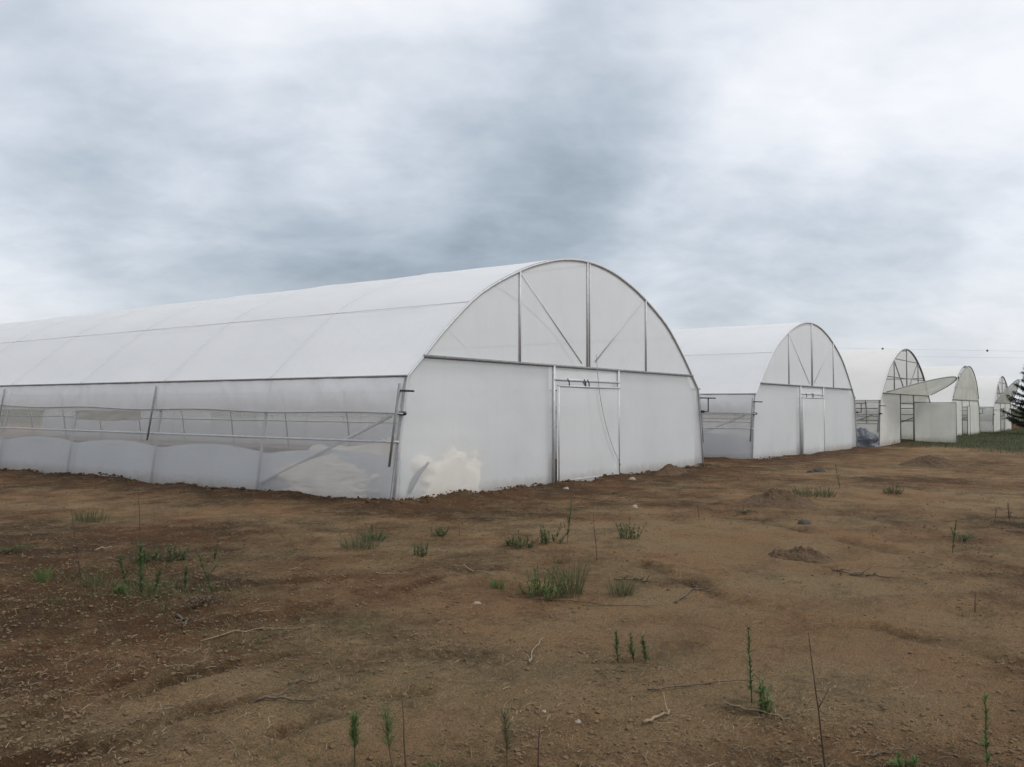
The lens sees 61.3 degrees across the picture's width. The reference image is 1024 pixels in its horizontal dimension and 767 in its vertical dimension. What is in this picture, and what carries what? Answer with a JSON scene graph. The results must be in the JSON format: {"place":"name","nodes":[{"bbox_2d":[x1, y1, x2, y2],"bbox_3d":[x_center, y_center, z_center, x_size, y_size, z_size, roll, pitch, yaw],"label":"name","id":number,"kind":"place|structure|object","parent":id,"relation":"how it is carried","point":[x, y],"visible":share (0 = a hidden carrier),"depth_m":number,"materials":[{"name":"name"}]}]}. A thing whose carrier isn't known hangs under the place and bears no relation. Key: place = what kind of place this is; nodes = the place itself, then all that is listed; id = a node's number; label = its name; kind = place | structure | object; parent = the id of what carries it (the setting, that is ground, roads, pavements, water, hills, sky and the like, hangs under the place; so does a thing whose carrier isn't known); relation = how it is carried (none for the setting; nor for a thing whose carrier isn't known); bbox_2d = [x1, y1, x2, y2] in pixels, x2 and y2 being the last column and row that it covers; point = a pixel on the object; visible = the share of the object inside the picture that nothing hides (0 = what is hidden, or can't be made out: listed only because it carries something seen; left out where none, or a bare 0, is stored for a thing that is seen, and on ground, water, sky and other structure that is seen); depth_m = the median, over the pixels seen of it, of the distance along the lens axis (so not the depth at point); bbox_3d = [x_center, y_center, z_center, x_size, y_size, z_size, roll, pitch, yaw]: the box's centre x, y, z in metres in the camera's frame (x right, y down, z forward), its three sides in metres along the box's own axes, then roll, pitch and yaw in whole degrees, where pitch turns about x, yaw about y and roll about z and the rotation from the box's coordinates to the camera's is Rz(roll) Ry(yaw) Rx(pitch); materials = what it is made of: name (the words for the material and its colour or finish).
{"place":"outdoors","nodes":[
{"label":"outdoors","id":0,"kind":"place"},
{"bbox_2d":[0,409,1023,766],"bbox_3d":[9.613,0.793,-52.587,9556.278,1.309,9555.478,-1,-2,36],"label":"ground","id":1,"kind":"structure","parent":0,"point":[888,647],"depth_m":6.57,"materials":[{"name":"soil"}]},
{"bbox_2d":[0,544,38,553],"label":"creeping weed","id":2,"kind":"object","parent":1,"relation":"on","point":[14,548],"visible":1,"depth_m":9.29,"materials":[{"name":"green plant"}]},
{"bbox_2d":[29,564,56,582],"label":"grass tuft","id":3,"kind":"object","parent":1,"relation":"on","point":[38,578],"visible":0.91,"depth_m":7.89,"materials":[{"name":"green plant"}]},
{"bbox_2d":[71,508,82,575],"bbox_3d":[-4.068,1.501,8.115,0.137,0.654,0.080,1,-2,-27],"label":"weed","id":4,"kind":"object","parent":1,"relation":"on","point":[78,562],"visible":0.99,"depth_m":8.11,"materials":[{"name":"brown plant"}]},
{"bbox_2d":[67,507,111,522],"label":"grass tuft","id":5,"kind":"object","parent":1,"relation":"on","point":[87,518],"visible":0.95,"depth_m":12.05,"materials":[{"name":"green plant"}]},
{"bbox_2d":[74,571,110,587],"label":"grass tuft","id":6,"kind":"object","parent":1,"relation":"on","point":[89,580],"visible":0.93,"depth_m":7.68,"materials":[{"name":"green plant"}]},
{"bbox_2d":[112,580,129,592],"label":"weed","id":7,"kind":"object","parent":1,"relation":"on","point":[120,587],"visible":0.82,"depth_m":7.35,"materials":[{"name":"green plant"}]},
{"bbox_2d":[116,554,129,584],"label":"weed","id":8,"kind":"object","parent":1,"relation":"on","point":[121,567],"visible":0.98,"depth_m":7.56,"materials":[{"name":"green plant"}]},
{"bbox_2d":[135,489,145,591],"bbox_3d":[-3.142,1.294,7.308,0.112,1.032,0.101,-1,-2,36],"label":"weed","id":9,"kind":"object","parent":1,"relation":"on","point":[140,570],"visible":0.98,"depth_m":7.30,"materials":[{"name":"green plant"}]},
{"bbox_2d":[135,561,146,581],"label":"weed","id":10,"kind":"object","parent":1,"relation":"on","point":[141,571],"visible":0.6,"depth_m":7.74,"materials":[{"name":"green plant"}]},
{"bbox_2d":[130,539,162,562],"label":"weed","id":11,"kind":"object","parent":1,"relation":"on","point":[145,556],"visible":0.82,"depth_m":8.75,"materials":[{"name":"green plant"}]},
{"bbox_2d":[152,565,162,594],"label":"weed","id":12,"kind":"object","parent":1,"relation":"on","point":[159,575],"visible":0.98,"depth_m":7.24,"materials":[{"name":"green plant"}]},
{"bbox_2d":[165,542,191,561],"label":"weed","id":13,"kind":"object","parent":1,"relation":"on","point":[171,556],"visible":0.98,"depth_m":8.88,"materials":[{"name":"green plant"}]},
{"bbox_2d":[182,565,188,590],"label":"weed","id":14,"kind":"object","parent":1,"relation":"on","point":[185,579],"visible":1,"depth_m":7.46,"materials":[{"name":"green plant"}]},
{"bbox_2d":[164,651,208,668],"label":"stick","id":15,"kind":"object","parent":1,"relation":"on","point":[165,665],"visible":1,"depth_m":5.12,"materials":[{"name":"brown wood"}]},
{"bbox_2d":[171,610,202,627],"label":"stick","id":16,"kind":"object","parent":1,"relation":"on","point":[182,619],"visible":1,"depth_m":6.26,"materials":[{"name":"wood"}]},
{"bbox_2d":[180,595,223,607],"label":"creeping weed","id":17,"kind":"object","parent":1,"relation":"on","point":[196,600],"visible":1,"depth_m":6.79,"materials":[{"name":"brown plant"}]},
{"bbox_2d":[196,551,216,597],"bbox_3d":[-2.494,1.560,7.052,0.197,0.414,0.084,0,-2,-12],"label":"weed","id":18,"kind":"object","parent":1,"relation":"on","point":[207,577],"visible":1,"depth_m":7.05,"materials":[{"name":"green plant"}]},
{"bbox_2d":[210,537,219,561],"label":"weed","id":19,"kind":"object","parent":1,"relation":"on","point":[215,553],"visible":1,"depth_m":8.79,"materials":[{"name":"green plant"}]},
{"bbox_2d":[200,619,316,641],"bbox_3d":[-1.745,1.685,5.956,0.782,0.076,0.151,1,-2,-26],"label":"stick","id":20,"kind":"object","parent":1,"relation":"on","point":[253,629],"visible":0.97,"depth_m":5.96,"materials":[{"name":"brown wood"}]},
{"bbox_2d":[253,682,330,702],"bbox_3d":[-1.176,1.655,4.627,0.395,0.080,0.110,0,-2,-3],"label":"stick","id":21,"kind":"object","parent":1,"relation":"on","point":[278,696],"visible":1,"depth_m":4.60,"materials":[{"name":"brown wood"}]},
{"bbox_2d":[287,668,327,684],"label":"stick","id":22,"kind":"object","parent":1,"relation":"on","point":[299,680],"visible":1,"depth_m":4.93,"materials":[{"name":"wood"}]},
{"bbox_2d":[274,444,399,500],"bbox_3d":[-3.009,1.591,16.035,3.477,0.961,1.678,-1,-2,36],"label":"plastic heap","id":23,"kind":"object","parent":1,"relation":"on","point":[331,474],"visible":0.48,"depth_m":15.32,"materials":[{"name":"white plastic"}]},
{"bbox_2d":[346,709,363,766],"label":"seedling","id":24,"kind":"object","parent":1,"relation":"on","point":[354,729],"visible":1,"depth_m":3.82,"materials":[{"name":"green plant"}]},
{"bbox_2d":[0,258,715,500],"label":"greenhouse","id":25,"kind":"object","parent":1,"relation":"on","point":[492,366],"visible":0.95,"depth_m":18.34,"materials":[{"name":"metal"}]},
{"bbox_2d":[75,410,140,420],"bbox_3d":[-14.443,1.133,30.752,4.400,0.398,0.065,-1,-2,36],"label":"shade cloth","id":26,"kind":"object","parent":25,"relation":"hanging from","point":[100,415],"visible":0.91,"depth_m":30.65,"materials":[{"name":"white fabric"}]},
{"bbox_2d":[557,378,620,480],"bbox_3d":[1.737,1.064,19.195,0.064,2.306,2.700,-1,-2,36],"label":"door","id":27,"kind":"structure","parent":25,"relation":"in","point":[585,451],"depth_m":19.09,"materials":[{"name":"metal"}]},
{"bbox_2d":[596,354,620,464],"bbox_3d":[2.233,0.632,19.810,0.043,2.555,1.131,-1,-2,36],"label":"cord","id":28,"kind":"object","parent":25,"relation":"hanging from","point":[602,408],"visible":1,"depth_m":19.52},
{"bbox_2d":[337,531,381,550],"bbox_3d":[-1.711,1.744,9.607,0.528,0.204,0.546,1,-2,-29],"label":"grass tuft","id":29,"kind":"object","parent":1,"relation":"on","point":[362,544],"visible":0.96,"depth_m":9.56,"materials":[{"name":"green plant"}]},
{"bbox_2d":[358,525,387,541],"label":"weed","id":30,"kind":"object","parent":1,"relation":"on","point":[376,538],"visible":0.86,"depth_m":10.07,"materials":[{"name":"green plant"}]},
{"bbox_2d":[377,696,397,766],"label":"seedling","id":31,"kind":"object","parent":1,"relation":"on","point":[387,733],"visible":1,"depth_m":3.76,"materials":[{"name":"green plant"}]},
{"bbox_2d":[401,693,406,766],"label":"weed","id":32,"kind":"object","parent":1,"relation":"on","point":[405,751],"visible":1,"depth_m":3.79,"materials":[{"name":"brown plant"}]},
{"bbox_2d":[412,534,430,555],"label":"weed","id":33,"kind":"object","parent":1,"relation":"on","point":[422,549],"visible":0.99,"depth_m":9.07,"materials":[{"name":"green plant"}]},
{"bbox_2d":[363,432,482,497],"bbox_3d":[-1.806,1.378,16.023,1.790,1.447,2.329,-1,-2,36],"label":"plastic heap","id":34,"kind":"object","parent":1,"relation":"on","point":[454,470],"visible":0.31,"depth_m":15.46,"materials":[{"name":"white plastic"}]},
{"bbox_2d":[408,462,428,493],"bbox_3d":[-1.604,1.620,14.846,0.098,0.531,0.516,-1,-2,36],"label":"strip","id":35,"kind":"object","parent":34,"relation":"on","point":[415,478],"visible":1,"depth_m":14.75,"materials":[{"name":"plastic"}]},
{"bbox_2d":[0,446,865,502],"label":"dug soil crumbs","id":36,"kind":"object","parent":1,"relation":"on","point":[366,499],"visible":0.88,"depth_m":17.49,"materials":[{"name":"brown soil"}]},
{"bbox_2d":[422,762,444,766],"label":"grass tuft","id":37,"kind":"object","parent":1,"relation":"on","point":[430,765],"visible":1,"depth_m":3.78,"materials":[{"name":"green plant"}]},
{"bbox_2d":[430,524,449,536],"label":"weed","id":38,"kind":"object","parent":1,"relation":"on","point":[440,532],"visible":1,"depth_m":10.61,"materials":[{"name":"green plant"}]},
{"bbox_2d":[39,322,866,458],"bbox_3d":[-7.218,0.592,45.864,46.640,5.185,12.707,-1,-2,36],"label":"greenhouse","id":39,"kind":"object","parent":1,"relation":"on","point":[772,379],"visible":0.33,"depth_m":31.68,"materials":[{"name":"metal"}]},
{"bbox_2d":[802,393,824,454],"bbox_3d":[11.283,1.523,32.276,0.064,2.306,2.700,-1,-2,36],"label":"door","id":40,"kind":"structure","parent":39,"relation":"in","point":[813,408],"depth_m":32.20,"materials":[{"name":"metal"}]},
{"bbox_2d":[451,564,493,574],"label":"stick","id":41,"kind":"object","parent":1,"relation":"on","point":[463,565],"visible":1,"depth_m":8.17,"materials":[{"name":"wood"}]},
{"bbox_2d":[487,578,504,588],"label":"grass tuft","id":42,"kind":"object","parent":1,"relation":"on","point":[497,586],"visible":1,"depth_m":7.44,"materials":[{"name":"green plant"}]},
{"bbox_2d":[497,703,514,766],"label":"seedling","id":43,"kind":"object","parent":1,"relation":"on","point":[506,732],"visible":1,"depth_m":3.75,"materials":[{"name":"green plant"}]},
{"bbox_2d":[0,452,1023,766],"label":"soil crumbs","id":44,"kind":"object","parent":1,"relation":"on","point":[332,746],"visible":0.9,"depth_m":5.25,"materials":[{"name":"brown soil"}]},
{"bbox_2d":[0,457,1023,766],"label":"straw litter","id":45,"kind":"object","parent":1,"relation":"on","point":[508,663],"visible":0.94,"depth_m":5.01,"materials":[{"name":"beige plant"}]},
{"bbox_2d":[504,531,538,548],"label":"weed","id":46,"kind":"object","parent":1,"relation":"on","point":[508,542],"visible":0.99,"depth_m":9.75,"materials":[{"name":"green plant"}]},
{"bbox_2d":[520,637,543,663],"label":"stick","id":47,"kind":"object","parent":1,"relation":"on","point":[530,660],"visible":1,"depth_m":5.51,"materials":[{"name":"beige wood"}]},
{"bbox_2d":[537,724,540,766],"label":"dead weed","id":48,"kind":"object","parent":1,"relation":"on","point":[538,741],"visible":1,"depth_m":3.76,"materials":[{"name":"brown plant"}]},
{"bbox_2d":[511,556,573,600],"bbox_3d":[0.302,1.612,7.213,0.442,0.352,0.534,1,-2,-32],"label":"weed","id":49,"kind":"object","parent":1,"relation":"on","point":[548,591],"visible":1,"depth_m":7.21,"materials":[{"name":"green plant"}]},
{"bbox_2d":[537,523,569,543],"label":"weed","id":50,"kind":"object","parent":1,"relation":"on","point":[545,539],"visible":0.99,"depth_m":10.05,"materials":[{"name":"green plant"}]},
{"bbox_2d":[563,499,571,542],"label":"weed","id":51,"kind":"object","parent":1,"relation":"on","point":[568,525],"visible":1,"depth_m":10.11,"materials":[{"name":"green plant"}]},
{"bbox_2d":[540,549,596,596],"bbox_3d":[0.488,1.593,7.328,0.578,0.419,0.567,1,-2,-17],"label":"grass tuft","id":52,"kind":"object","parent":1,"relation":"on","point":[571,589],"visible":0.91,"depth_m":7.30,"materials":[{"name":"green plant"}]},
{"bbox_2d":[592,515,599,558],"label":"dead weed","id":53,"kind":"object","parent":1,"relation":"on","point":[595,538],"visible":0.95,"depth_m":8.96,"materials":[{"name":"brown plant"}]},
{"bbox_2d":[532,593,661,605],"bbox_3d":[0.677,1.728,6.960,1.050,0.099,0.088,0,-2,10],"label":"stick","id":54,"kind":"object","parent":1,"relation":"on","point":[592,602],"visible":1,"depth_m":6.93,"materials":[{"name":"brown wood"}]},
{"bbox_2d":[255,349,956,445],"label":"greenhouse","id":55,"kind":"object","parent":1,"relation":"on","point":[893,389],"visible":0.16,"depth_m":45.72,"materials":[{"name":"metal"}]},
{"bbox_2d":[914,402,956,442],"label":"door","id":56,"kind":"structure","parent":55,"relation":"in","point":[933,421],"depth_m":45.99,"materials":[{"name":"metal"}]},
{"bbox_2d":[613,630,621,662],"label":"weed","id":57,"kind":"object","parent":1,"relation":"on","point":[617,643],"visible":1,"depth_m":5.39,"materials":[{"name":"green plant"}]},
{"bbox_2d":[604,575,639,596],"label":"grass tuft","id":58,"kind":"object","parent":1,"relation":"on","point":[626,590],"visible":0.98,"depth_m":7.28,"materials":[{"name":"green plant"}]},
{"bbox_2d":[613,519,643,538],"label":"weed","id":59,"kind":"object","parent":1,"relation":"on","point":[631,532],"visible":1,"depth_m":10.42,"materials":[{"name":"green plant"}]},
{"bbox_2d":[627,632,635,662],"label":"weed","id":60,"kind":"object","parent":1,"relation":"on","point":[631,650],"visible":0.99,"depth_m":5.37,"materials":[{"name":"green plant"}]},
{"bbox_2d":[614,574,652,582],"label":"stick","id":61,"kind":"object","parent":1,"relation":"on","point":[625,578],"visible":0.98,"depth_m":7.83,"materials":[{"name":"brown wood"}]},
{"bbox_2d":[639,635,650,660],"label":"weed","id":62,"kind":"object","parent":1,"relation":"on","point":[643,642],"visible":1,"depth_m":5.40,"materials":[{"name":"green plant"}]},
{"bbox_2d":[642,692,674,723],"bbox_3d":[0.749,1.685,4.467,0.086,0.081,0.324,-1,-2,36],"label":"stick","id":63,"kind":"object","parent":1,"relation":"on","point":[655,716],"visible":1,"depth_m":4.44,"materials":[{"name":"beige wood"}]},
{"bbox_2d":[656,464,687,475],"bbox_3d":[3.932,2.131,21.395,0.623,0.312,1.914,-1,-2,36],"label":"soil mound","id":64,"kind":"object","parent":1,"relation":"on","point":[668,470],"visible":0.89,"depth_m":21.11,"materials":[{"name":"brown soil"}]},
{"bbox_2d":[675,579,714,602],"bbox_3d":[1.506,1.762,7.348,0.159,0.110,0.760,-1,-2,36],"label":"stick","id":65,"kind":"object","parent":1,"relation":"on","point":[684,595],"visible":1,"depth_m":7.42,"materials":[{"name":"wood"}]},
{"bbox_2d":[647,679,746,690],"bbox_3d":[1.056,1.722,4.945,0.634,0.020,0.043,1,-2,-18],"label":"stick","id":66,"kind":"object","parent":1,"relation":"on","point":[650,689],"visible":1,"depth_m":4.93,"materials":[{"name":"brown wood"}]},
{"bbox_2d":[727,508,758,514],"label":"creeping weed","id":67,"kind":"object","parent":1,"relation":"on","point":[747,510],"visible":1,"depth_m":12.86,"materials":[{"name":"green plant"}]},
{"bbox_2d":[743,625,757,702],"bbox_3d":[1.298,1.536,4.715,0.083,0.446,0.078,-1,-2,36],"label":"weed","id":68,"kind":"object","parent":1,"relation":"on","point":[750,670],"visible":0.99,"depth_m":4.71,"materials":[{"name":"green plant"}]},
{"bbox_2d":[724,701,790,718],"bbox_3d":[1.253,1.667,4.485,0.096,0.106,0.375,2,-2,-43],"label":"stick","id":69,"kind":"object","parent":1,"relation":"on","point":[743,708],"visible":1,"depth_m":4.51,"materials":[{"name":"brown wood"}]},
{"bbox_2d":[752,669,777,713],"bbox_3d":[1.326,1.611,4.522,0.124,0.244,0.182,-1,-2,36],"label":"weed","id":70,"kind":"object","parent":1,"relation":"on","point":[762,691],"visible":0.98,"depth_m":4.51,"materials":[{"name":"green plant"}]},
{"bbox_2d":[736,488,815,508],"bbox_3d":[4.437,1.926,14.569,1.568,0.354,1.475,0,-2,20],"label":"soil mound","id":71,"kind":"object","parent":1,"relation":"on","point":[778,498],"visible":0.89,"depth_m":14.23,"materials":[{"name":"brown soil"}]},
{"bbox_2d":[768,546,835,563],"bbox_3d":[3.089,1.831,9.287,0.999,0.190,0.733,-1,-2,36],"label":"soil mound","id":72,"kind":"object","parent":1,"relation":"on","point":[804,554],"visible":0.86,"depth_m":9.13,"materials":[{"name":"brown soil"}]},
{"bbox_2d":[797,519,811,524],"bbox_3d":[3.990,1.903,11.774,0.207,0.118,0.290,0,-2,20],"label":"stone","id":73,"kind":"object","parent":1,"relation":"on","point":[802,522],"visible":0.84,"depth_m":11.72,"materials":[{"name":"grey stone"}]},
{"bbox_2d":[787,484,837,497],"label":"grass tuft","id":74,"kind":"object","parent":1,"relation":"on","point":[820,493],"visible":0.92,"depth_m":15.90,"materials":[{"name":"green plant"}]},
{"bbox_2d":[808,631,829,766],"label":"dead weed","id":75,"kind":"object","parent":1,"relation":"on","point":[818,707],"visible":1,"depth_m":3.69,"materials":[{"name":"brown plant"}]},
{"bbox_2d":[813,467,825,471],"bbox_3d":[8.005,2.276,22.516,0.419,0.191,0.345,0,-2,-9],"label":"stone","id":76,"kind":"object","parent":1,"relation":"on","point":[818,469],"visible":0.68,"depth_m":22.42,"materials":[{"name":"grey stone"}]},
{"bbox_2d":[830,568,862,575],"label":"stick","id":77,"kind":"object","parent":1,"relation":"on","point":[837,570],"visible":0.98,"depth_m":8.37,"materials":[{"name":"brown wood"}]},
{"bbox_2d":[852,427,880,446],"bbox_3d":[16.008,2.536,40.321,2.207,1.015,1.405,-1,-2,36],"label":"plastic heap","id":78,"kind":"object","parent":1,"relation":"on","point":[866,437],"visible":0.43,"depth_m":39.79,"materials":[{"name":"plastic"}]},
{"bbox_2d":[849,568,891,577],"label":"stick","id":79,"kind":"object","parent":1,"relation":"on","point":[869,574],"visible":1,"depth_m":8.17,"materials":[{"name":"wood"}]},
{"bbox_2d":[863,739,910,757],"bbox_3d":[1.712,1.678,3.989,0.243,0.050,0.100,0,-2,-9],"label":"stick","id":80,"kind":"object","parent":1,"relation":"on","point":[873,754],"visible":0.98,"depth_m":3.94,"materials":[{"name":"wood"}]},
{"bbox_2d":[882,483,904,493],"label":"weed","id":81,"kind":"object","parent":1,"relation":"on","point":[896,491],"visible":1,"depth_m":16.47,"materials":[{"name":"green plant"}]},
{"bbox_2d":[887,749,923,766],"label":"weed","id":82,"kind":"object","parent":1,"relation":"on","point":[899,762],"visible":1,"depth_m":3.77,"materials":[{"name":"green plant"}]},
{"bbox_2d":[898,455,962,467],"bbox_3d":[12.266,2.266,25.275,2.088,0.377,2.164,-1,-2,36],"label":"soil mound","id":83,"kind":"object","parent":1,"relation":"on","point":[931,461],"visible":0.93,"depth_m":24.77,"materials":[{"name":"brown soil"}]},
{"bbox_2d":[921,366,982,434],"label":"greenhouse","id":84,"kind":"object","parent":1,"relation":"on","point":[962,390],"visible":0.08,"depth_m":59.89,"materials":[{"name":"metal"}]},
{"bbox_2d":[967,406,970,434],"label":"door","id":85,"kind":"structure","parent":84,"relation":"in","point":[968,407],"depth_m":60.65,"materials":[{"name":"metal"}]},
{"bbox_2d":[950,520,957,552],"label":"weed","id":86,"kind":"object","parent":1,"relation":"on","point":[954,532],"visible":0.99,"depth_m":9.52,"materials":[{"name":"green plant"}]},
{"bbox_2d":[894,428,1023,454],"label":"turf","id":87,"kind":"structure","parent":1,"relation":"on","point":[996,434],"depth_m":48.38,"materials":[{"name":"green plant"}]},
{"bbox_2d":[939,531,988,543],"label":"creeping weed","id":88,"kind":"object","parent":1,"relation":"on","point":[964,538],"visible":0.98,"depth_m":10.34,"materials":[{"name":"green plant"}]},
{"bbox_2d":[976,692,995,766],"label":"weed","id":89,"kind":"object","parent":1,"relation":"on","point":[985,742],"visible":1,"depth_m":3.83,"materials":[{"name":"green plant"}]},
{"bbox_2d":[975,376,1019,431],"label":"greenhouse","id":90,"kind":"object","parent":1,"relation":"on","point":[993,391],"visible":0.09,"depth_m":74.17,"materials":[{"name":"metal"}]},
{"bbox_2d":[1004,407,1005,430],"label":"door","id":91,"kind":"structure","parent":90,"relation":"in","point":[1005,407],"depth_m":75.97,"materials":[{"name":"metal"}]},
{"bbox_2d":[1006,502,1010,522],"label":"weed","id":92,"kind":"object","parent":1,"relation":"on","point":[1009,514],"visible":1,"depth_m":12.25,"materials":[{"name":"green plant"}]},
{"bbox_2d":[1000,365,1023,427],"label":"conifer tree","id":93,"kind":"object","parent":1,"relation":"on","point":[1013,420],"visible":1,"depth_m":66.96,"materials":[{"name":"green plant"}]},
{"bbox_2d":[0,458,1023,766],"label":"sprouting grass","id":94,"kind":"structure","parent":0,"point":[126,594],"depth_m":6.02,"materials":[{"name":"green plant"}]},
{"bbox_2d":[0,0,1023,408],"label":"sky","id":95,"kind":"structure","parent":0,"point":[852,169],"materials":[{"name":"grey"}]}
]}

